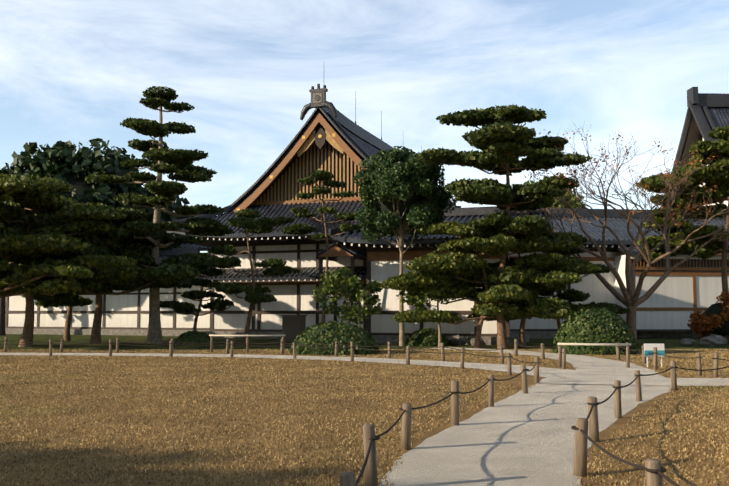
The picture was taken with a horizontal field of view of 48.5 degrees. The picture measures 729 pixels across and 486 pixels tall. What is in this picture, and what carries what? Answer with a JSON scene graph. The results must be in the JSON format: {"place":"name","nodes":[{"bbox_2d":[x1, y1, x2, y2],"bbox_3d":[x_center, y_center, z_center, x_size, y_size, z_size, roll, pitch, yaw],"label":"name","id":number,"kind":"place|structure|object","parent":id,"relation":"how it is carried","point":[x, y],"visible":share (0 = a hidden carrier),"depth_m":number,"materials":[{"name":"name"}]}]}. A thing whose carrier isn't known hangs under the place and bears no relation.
{"place":"outdoors","nodes":[
{"label":"outdoors","id":0,"kind":"place"},
{"bbox_2d":[1,260,18,270],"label":"broadleaf tree","id":1,"kind":"object","parent":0,"point":[13,265],"visible":0.04,"depth_m":57.36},
{"bbox_2d":[257,127,362,201],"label":"gable slats","id":2,"kind":"object","parent":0,"point":[300,152],"visible":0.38,"depth_m":53.27,"materials":[{"name":"brown wood"}]},
{"bbox_2d":[281,169,359,240],"bbox_3d":[-2.127,-2.006,42.824,4.435,3.740,3.891,0,-5,-1],"label":"tree foliage","id":3,"kind":"object","parent":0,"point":[303,229],"visible":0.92,"depth_m":42.71,"materials":[{"name":"green plant"}]},
{"bbox_2d":[166,108,542,280],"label":"palace roof tiles","id":4,"kind":"object","parent":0,"point":[272,211],"visible":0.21,"depth_m":50.40,"materials":[{"name":"grey tile"}]},
{"bbox_2d":[165,112,387,258],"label":"palace roof soffit","id":5,"kind":"structure","parent":4,"relation":"attached to","point":[357,249],"depth_m":52.81,"materials":[{"name":"brown wood"}]},
{"bbox_2d":[173,234,436,281],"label":"palace rafter ends","id":6,"kind":"object","parent":4,"relation":"attached to","point":[306,236],"visible":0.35,"depth_m":49.21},
{"bbox_2d":[160,84,543,243],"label":"palace ridges","id":7,"kind":"object","parent":4,"relation":"on","point":[337,119],"visible":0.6,"depth_m":52.42,"materials":[{"name":"tile"}]},
{"bbox_2d":[355,104,421,151],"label":"lightning rods","id":8,"kind":"object","parent":7,"relation":"on","point":[381,123],"visible":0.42,"depth_m":64.59,"materials":[{"name":"grey metal"}]},
{"bbox_2d":[210,240,508,336],"bbox_3d":[2.933,3.470,60.223,20.800,5.780,32.053,-2,-5,19],"label":"timber framing","id":9,"kind":"object","parent":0,"point":[317,312],"visible":0.27,"depth_m":50.78,"materials":[{"name":"brown wood"}]},
{"bbox_2d":[213,244,509,336],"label":"palace plaster walls","id":10,"kind":"structure","parent":0,"point":[285,296],"depth_m":50.69,"materials":[{"name":"white paint"}]},
{"bbox_2d":[0,334,728,485],"bbox_3d":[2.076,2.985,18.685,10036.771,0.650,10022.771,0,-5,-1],"label":"lawn ground","id":11,"kind":"structure","parent":0,"point":[623,421],"depth_m":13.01,"materials":[{"name":"brown plant"}]},
{"bbox_2d":[0,297,5,335],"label":"back broadleaf trunk and limbs","id":12,"kind":"object","parent":11,"relation":"on","point":[2,315],"visible":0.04,"depth_m":57.19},
{"bbox_2d":[0,169,83,213],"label":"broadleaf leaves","id":13,"kind":"object","parent":11,"relation":"on","point":[7,172],"visible":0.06,"depth_m":57.38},
{"bbox_2d":[0,190,95,291],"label":"pine branches","id":14,"kind":"object","parent":11,"relation":"on","point":[15,286],"visible":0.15,"depth_m":36.91,"materials":[{"name":"plant"}]},
{"bbox_2d":[18,264,92,307],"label":"pine needles","id":15,"kind":"object","parent":11,"relation":"on","point":[64,299],"visible":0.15,"depth_m":43.73,"materials":[{"name":"green plant"}]},
{"bbox_2d":[0,206,111,346],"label":"pine trunk and limbs","id":16,"kind":"object","parent":11,"relation":"on","point":[27,333],"visible":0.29,"depth_m":39.17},
{"bbox_2d":[51,293,73,340],"bbox_3d":[-16.990,2.468,46.264,4.849,6.524,6.262,0,-5,-1],"label":"pine trunk and limbs","id":17,"kind":"object","parent":11,"relation":"on","point":[66,336],"visible":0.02,"depth_m":46.84,"materials":[{"name":"brown wood"}]},
{"bbox_2d":[0,173,137,286],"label":"pine needles","id":18,"kind":"object","parent":11,"relation":"on","point":[14,242],"visible":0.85,"depth_m":36.63,"materials":[{"name":"green plant"}]},
{"bbox_2d":[0,189,146,295],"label":"pine needles","id":19,"kind":"object","parent":11,"relation":"on","point":[69,216],"visible":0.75,"depth_m":38.73,"materials":[{"name":"green plant"}]},
{"bbox_2d":[1,138,147,244],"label":"broadleaf leaves","id":20,"kind":"object","parent":11,"relation":"on","point":[57,156],"visible":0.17,"depth_m":59.65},
{"bbox_2d":[51,167,121,208],"bbox_3d":[-22.202,-2.466,62.263,8.137,6.907,7.883,0,-5,-1],"label":"broadleaf tree","id":21,"kind":"object","parent":11,"relation":"on","point":[79,185],"visible":0.06,"depth_m":59.69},
{"bbox_2d":[9,202,200,294],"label":"pine needles","id":22,"kind":"object","parent":11,"relation":"on","point":[174,275],"visible":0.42,"depth_m":39.60,"materials":[{"name":"green plant"}]},
{"bbox_2d":[5,328,209,335],"bbox_3d":[-26.993,6.943,64.543,37.700,0.420,6.300,-2,-5,19],"label":"wall stone base","id":23,"kind":"object","parent":11,"relation":"on","point":[138,332],"visible":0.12,"depth_m":58.32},
{"bbox_2d":[5,287,210,329],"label":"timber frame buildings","id":24,"kind":"structure","parent":11,"relation":"on","point":[138,312],"depth_m":58.34,"materials":[{"name":"brown wood"}]},
{"bbox_2d":[5,253,210,327],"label":"building plaster walls","id":25,"kind":"structure","parent":11,"relation":"on","point":[113,303],"depth_m":58.42,"materials":[{"name":"white paint"}]},
{"bbox_2d":[116,214,210,268],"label":"roof tiles","id":26,"kind":"object","parent":25,"relation":"on","point":[188,245],"visible":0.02,"depth_m":62.85,"materials":[{"name":"grey tile"}]},
{"bbox_2d":[144,211,199,255],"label":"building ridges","id":27,"kind":"object","parent":26,"relation":"on","point":[177,251],"visible":0.23,"depth_m":60.38,"materials":[{"name":"grey tile"}]},
{"bbox_2d":[83,221,167,343],"bbox_3d":[-13.710,1.757,41.872,7.192,7.191,7.099,2,-5,-27],"label":"pine trunk and limbs","id":28,"kind":"object","parent":11,"relation":"on","point":[95,337],"visible":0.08,"depth_m":42.23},
{"bbox_2d":[113,105,207,343],"bbox_3d":[-11.332,-1.302,43.761,5.386,13.624,5.821,0,-5,-1],"label":"tall cloud pine trunk and limbs","id":29,"kind":"object","parent":11,"relation":"on","point":[154,334],"visible":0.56,"depth_m":43.68,"materials":[{"name":"grey plant"}]},
{"bbox_2d":[85,86,233,268],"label":"cloud pine needles","id":30,"kind":"object","parent":29,"relation":"attached to","point":[137,223],"visible":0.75,"depth_m":43.61,"materials":[{"name":"green plant"}]},
{"bbox_2d":[140,179,194,247],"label":"broadleaf leaves","id":31,"kind":"object","parent":11,"relation":"on","point":[166,216],"visible":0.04,"depth_m":64.08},
{"bbox_2d":[174,331,210,345],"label":"azalea leaves","id":32,"kind":"object","parent":11,"relation":"on","point":[203,337],"visible":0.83,"depth_m":39.98,"materials":[{"name":"green plant"}]},
{"bbox_2d":[160,266,233,313],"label":"pine needles","id":33,"kind":"object","parent":11,"relation":"on","point":[220,303],"visible":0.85,"depth_m":44.76,"materials":[{"name":"green plant"}]},
{"bbox_2d":[173,273,230,330],"bbox_3d":[-9.604,3.374,45.679,2.905,4.634,3.507,3,-6,-35],"label":"pine left of palace trunk and limbs","id":34,"kind":"object","parent":11,"relation":"on","point":[196,314],"visible":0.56,"depth_m":45.67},
{"bbox_2d":[221,217,279,342],"bbox_3d":[-6.240,2.024,44.002,3.447,7.014,3.511,0,-5,-1],"label":"tree trunk","id":35,"kind":"object","parent":11,"relation":"on","point":[248,321],"visible":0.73,"depth_m":43.48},
{"bbox_2d":[207,208,300,303],"bbox_3d":[-6.145,0.719,44.091,5.354,5.191,5.980,0,-5,-1],"label":"tree foliage","id":36,"kind":"object","parent":11,"relation":"on","point":[254,226],"visible":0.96,"depth_m":43.51,"materials":[{"name":"green plant"}]},
{"bbox_2d":[0,353,575,376],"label":"footpath","id":37,"kind":"structure","parent":11,"relation":"on","point":[545,372],"depth_m":28.87,"materials":[{"name":"grey concrete"}]},
{"bbox_2d":[281,315,306,341],"bbox_3d":[-4.055,4.892,46.564,1.300,1.505,0.850,-2,-5,19],"label":"utility cabinet","id":38,"kind":"object","parent":11,"relation":"on","point":[293,326],"visible":0.91,"depth_m":46.26,"materials":[{"name":"metal"}]},
{"bbox_2d":[300,177,347,322],"bbox_3d":[-2.129,0.958,42.626,2.605,8.915,2.649,0,-5,-1],"label":"tree trunk","id":39,"kind":"object","parent":11,"relation":"on","point":[327,242],"visible":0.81,"depth_m":42.81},
{"bbox_2d":[299,324,359,354],"bbox_3d":[-1.211,3.943,33.151,3.306,1.257,2.637,0,-5,-1],"label":"azalea dome","id":40,"kind":"object","parent":11,"relation":"on","point":[332,338],"visible":0.12,"depth_m":32.23,"materials":[{"name":"green plant"}]},
{"bbox_2d":[289,320,379,354],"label":"azalea leaves","id":41,"kind":"object","parent":11,"relation":"on","point":[361,336],"visible":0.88,"depth_m":32.27,"materials":[{"name":"green plant"}]},
{"bbox_2d":[323,280,369,323],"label":"shrub branches","id":42,"kind":"object","parent":11,"relation":"on","point":[346,299],"visible":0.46,"depth_m":40.68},
{"bbox_2d":[312,267,382,324],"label":"broadleaf leaves","id":43,"kind":"object","parent":11,"relation":"on","point":[355,286],"visible":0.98,"depth_m":40.08,"materials":[{"name":"green plant"}]},
{"bbox_2d":[4,337,718,485],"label":"fence posts","id":44,"kind":"object","parent":11,"relation":"on","point":[580,461],"visible":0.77,"depth_m":12.32,"materials":[{"name":"brown wood"}]},
{"bbox_2d":[0,340,728,485],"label":"fence ropes","id":45,"kind":"object","parent":44,"relation":"attached to","point":[658,471],"visible":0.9,"depth_m":16.31,"materials":[{"name":"black fabric"}]},
{"bbox_2d":[201,93,528,344],"bbox_3d":[3.064,-1.078,60.373,21.000,15.710,32.400,-2,-5,19],"label":"palace stone base and onigawara","id":46,"kind":"object","parent":11,"relation":"on","point":[384,339],"visible":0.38,"depth_m":45.50,"materials":[{"name":"grey stone"}]},
{"bbox_2d":[367,158,425,346],"bbox_3d":[1.759,0.401,39.822,3.478,9.535,3.695,0,-5,-1],"label":"clipped conifer trunk and limbs","id":47,"kind":"object","parent":11,"relation":"on","point":[403,226],"visible":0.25,"depth_m":39.76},
{"bbox_2d":[353,146,457,242],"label":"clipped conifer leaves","id":48,"kind":"object","parent":47,"relation":"attached to","point":[386,173],"visible":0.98,"depth_m":39.06,"materials":[{"name":"green plant"}]},
{"bbox_2d":[210,334,629,367],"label":"bamboo barrier posts","id":49,"kind":"object","parent":11,"relation":"on","point":[559,354],"visible":0.83,"depth_m":25.03,"materials":[{"name":"brown wood"}]},
{"bbox_2d":[405,328,449,346],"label":"azalea leaves","id":50,"kind":"object","parent":11,"relation":"on","point":[417,335],"visible":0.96,"depth_m":40.02,"materials":[{"name":"green plant"}]},
{"bbox_2d":[425,302,441,347],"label":"broadleaf trunk and limbs","id":51,"kind":"object","parent":11,"relation":"on","point":[439,334],"visible":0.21,"depth_m":38.67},
{"bbox_2d":[396,251,475,310],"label":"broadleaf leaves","id":52,"kind":"object","parent":11,"relation":"on","point":[411,296],"visible":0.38,"depth_m":37.78,"materials":[{"name":"green plant"}]},
{"bbox_2d":[378,220,576,323],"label":"pine needles","id":53,"kind":"object","parent":11,"relation":"on","point":[418,278],"visible":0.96,"depth_m":36.67,"materials":[{"name":"green plant"}]},
{"bbox_2d":[442,234,522,348],"bbox_3d":[5.351,2.225,38.042,5.839,5.671,4.913,0,-5,-1],"label":"pine trunk and limbs","id":54,"kind":"object","parent":11,"relation":"on","point":[481,319],"visible":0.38,"depth_m":37.66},
{"bbox_2d":[451,117,549,348],"bbox_3d":[6.598,-0.442,37.241,4.811,10.829,4.586,3,-6,-35],"label":"tall pine right trunk and limbs","id":55,"kind":"object","parent":11,"relation":"on","point":[502,341],"visible":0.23,"depth_m":37.25,"materials":[{"name":"brown plant"}]},
{"bbox_2d":[415,104,590,235],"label":"tall pine needles","id":56,"kind":"object","parent":55,"relation":"attached to","point":[497,137],"visible":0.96,"depth_m":36.43,"materials":[{"name":"green plant"}]},
{"bbox_2d":[510,250,549,347],"bbox_3d":[7.888,2.247,38.994,4.148,5.801,4.376,-4,-7,43],"label":"pine trunk and limbs","id":57,"kind":"object","parent":11,"relation":"on","point":[522,341],"visible":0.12,"depth_m":38.46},
{"bbox_2d":[429,347,665,378],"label":"path to palace","id":58,"kind":"structure","parent":11,"relation":"on","point":[587,365],"depth_m":26.12,"materials":[{"name":"grey concrete"}]},
{"bbox_2d":[522,173,584,208],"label":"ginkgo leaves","id":59,"kind":"object","parent":11,"relation":"on","point":[560,204],"visible":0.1,"depth_m":69.98,"materials":[{"name":"plant"}]},
{"bbox_2d":[393,334,727,345],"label":"garden stones","id":60,"kind":"object","parent":11,"relation":"on","point":[714,340],"visible":0.42,"depth_m":40.50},
{"bbox_2d":[539,251,588,330],"bbox_3d":[9.527,2.768,40.695,2.122,5.030,5.012,4,-6,-40],"label":"pine trunk and limbs","id":61,"kind":"object","parent":11,"relation":"on","point":[558,323],"visible":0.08,"depth_m":40.78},
{"bbox_2d":[539,245,629,314],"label":"pine needles","id":62,"kind":"object","parent":11,"relation":"on","point":[572,294],"visible":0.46,"depth_m":39.20,"materials":[{"name":"green plant"}]},
{"bbox_2d":[552,307,638,354],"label":"azalea leaves","id":63,"kind":"object","parent":11,"relation":"on","point":[568,329],"visible":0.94,"depth_m":32.42,"materials":[{"name":"green plant"}]},
{"bbox_2d":[566,312,631,354],"bbox_3d":[9.538,3.690,33.279,3.117,1.782,2.637,0,-5,-1],"label":"azalea dome","id":64,"kind":"object","parent":11,"relation":"on","point":[605,331],"visible":0.08,"depth_m":32.27,"materials":[{"name":"plant"}]},
{"bbox_2d":[540,374,684,385],"bbox_3d":[6.073,3.451,20.597,3.383,0.001,3.389,-1,-5,11],"label":"path junction","id":65,"kind":"object","parent":11,"relation":"on","point":[610,379],"visible":0.85,"depth_m":20.36,"materials":[{"name":"grey concrete"}]},
{"bbox_2d":[500,121,728,339],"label":"bare maple branches","id":66,"kind":"object","parent":11,"relation":"on","point":[631,300],"visible":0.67,"depth_m":39.73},
{"bbox_2d":[497,128,728,237],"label":"maple leaves","id":67,"kind":"object","parent":66,"relation":"attached to","point":[574,171],"visible":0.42,"depth_m":41.27,"materials":[{"name":"brown plant"}]},
{"bbox_2d":[510,331,725,338],"bbox_3d":[30.739,6.411,58.376,46.300,0.450,9.400,1,-5,-8],"label":"stone foundation","id":68,"kind":"object","parent":11,"relation":"on","point":[541,334],"depth_m":51.99,"materials":[{"name":"grey stone"}]},
{"bbox_2d":[510,248,699,331],"bbox_3d":[30.964,3.433,57.868,46.053,5.400,10.955,1,-5,-8],"label":"corridor timber frame","id":69,"kind":"object","parent":68,"relation":"on","point":[639,330],"visible":0.02,"depth_m":51.23,"materials":[{"name":"brown wood"}]},
{"bbox_2d":[549,216,728,254],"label":"corridor roof tiles","id":70,"kind":"object","parent":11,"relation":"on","point":[617,226],"visible":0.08,"depth_m":53.79,"materials":[{"name":"grey tile"}]},
{"bbox_2d":[544,208,725,218],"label":"corridor ridges","id":71,"kind":"object","parent":70,"relation":"on","point":[599,213],"depth_m":57.15,"materials":[{"name":"tile"}]},
{"bbox_2d":[644,355,663,366],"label":"sign legs","id":72,"kind":"object","parent":11,"relation":"on","point":[647,356],"visible":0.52,"depth_m":25.04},
{"bbox_2d":[644,344,663,349],"bbox_3d":[8.963,3.223,25.056,0.620,0.200,0.025,0,-5,-1],"label":"sign panel","id":73,"kind":"object","parent":72,"relation":"on","point":[652,346],"visible":0.93,"depth_m":25.05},
{"bbox_2d":[644,350,664,354],"bbox_3d":[8.963,3.392,25.042,0.620,0.140,0.025,0,-5,-1],"label":"sign panel","id":74,"kind":"object","parent":72,"relation":"on","point":[648,352],"visible":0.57,"depth_m":25.03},
{"bbox_2d":[641,378,728,385],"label":"path","id":75,"kind":"structure","parent":11,"relation":"on","point":[704,381],"depth_m":19.92,"materials":[{"name":"grey concrete"}]},
{"bbox_2d":[677,139,728,342],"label":"edge pine trunk and limbs","id":76,"kind":"object","parent":11,"relation":"on","point":[723,253],"visible":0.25,"depth_m":44.11,"materials":[{"name":"brown plant"}]},
{"bbox_2d":[635,126,728,258],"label":"pine needles","id":77,"kind":"object","parent":76,"relation":"on","point":[718,175],"visible":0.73,"depth_m":43.94,"materials":[{"name":"green plant"}]},
{"bbox_2d":[687,291,728,337],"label":"autumn shrub leaves","id":78,"kind":"object","parent":11,"relation":"on","point":[697,323],"visible":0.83,"depth_m":41.40,"materials":[{"name":"red plant"}]},
{"bbox_2d":[699,139,728,205],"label":"hall walls","id":79,"kind":"structure","parent":11,"relation":"on","point":[725,202],"depth_m":74.89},
{"bbox_2d":[702,303,728,335],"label":"autumn shrub","id":80,"kind":"object","parent":11,"relation":"on","point":[723,329],"visible":0.58,"depth_m":41.40,"materials":[{"name":"plant"}]},
{"bbox_2d":[0,0,728,252],"label":"sky","id":81,"kind":"structure","parent":0,"point":[72,70],"materials":[{"name":"blue"}]},
{"bbox_2d":[226,113,507,284],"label":"roof trim","id":82,"kind":"structure","parent":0,"point":[257,192],"depth_m":52.02,"materials":[{"name":"brown wood"}]},
{"bbox_2d":[237,131,338,209],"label":"gable ornaments","id":83,"kind":"object","parent":82,"relation":"attached to","point":[310,137],"visible":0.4,"depth_m":52.55},
{"bbox_2d":[198,121,549,280],"bbox_3d":[0.239,-2.736,52.922,23.895,10.630,18.455,-2,-5,19],"label":"dark palace timber","id":84,"kind":"object","parent":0,"point":[320,142],"visible":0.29,"depth_m":52.86,"materials":[{"name":"brown wood"}]},
{"bbox_2d":[379,190,421,222],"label":"branches","id":85,"kind":"object","parent":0,"point":[385,206],"visible":0.29,"depth_m":39.44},
{"bbox_2d":[209,335,630,345],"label":"bamboo barrier bars","id":86,"kind":"object","parent":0,"point":[605,344],"visible":1,"depth_m":24.88,"materials":[{"name":"beige wood"}]},
{"bbox_2d":[379,383,670,485],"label":"path","id":87,"kind":"structure","parent":0,"point":[520,438],"depth_m":10.71,"materials":[{"name":"grey concrete"}]},
{"bbox_2d":[456,231,602,319],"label":"pine needles","id":88,"kind":"object","parent":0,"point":[559,274],"visible":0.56,"depth_m":37.05,"materials":[{"name":"green plant"}]},
{"bbox_2d":[509,251,728,328],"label":"corridor plaster walls","id":89,"kind":"structure","parent":0,"point":[673,291],"depth_m":51.09,"materials":[{"name":"white paint"}]},
{"bbox_2d":[509,256,728,310],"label":"framing","id":90,"kind":"object","parent":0,"point":[694,275],"visible":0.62,"depth_m":50.98,"materials":[{"name":"brown wood"}]},
{"bbox_2d":[583,245,728,272],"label":"dark corridor timber","id":91,"kind":"object","parent":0,"point":[675,263],"visible":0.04,"depth_m":51.16,"materials":[{"name":"brown wood"}]},
{"bbox_2d":[680,115,702,165],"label":"gable wall","id":92,"kind":"structure","parent":0,"point":[694,134],"depth_m":78.02,"materials":[{"name":"brown wood"}]},
{"bbox_2d":[679,107,728,164],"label":"hall roof tiles","id":93,"kind":"object","parent":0,"point":[720,116],"depth_m":75.84,"materials":[{"name":"grey tile"}]},
{"bbox_2d":[660,87,728,206],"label":"hall ridges","id":94,"kind":"object","parent":93,"relation":"on","point":[696,101],"visible":0.35,"depth_m":76.25,"materials":[{"name":"grey tile"}]}
]}

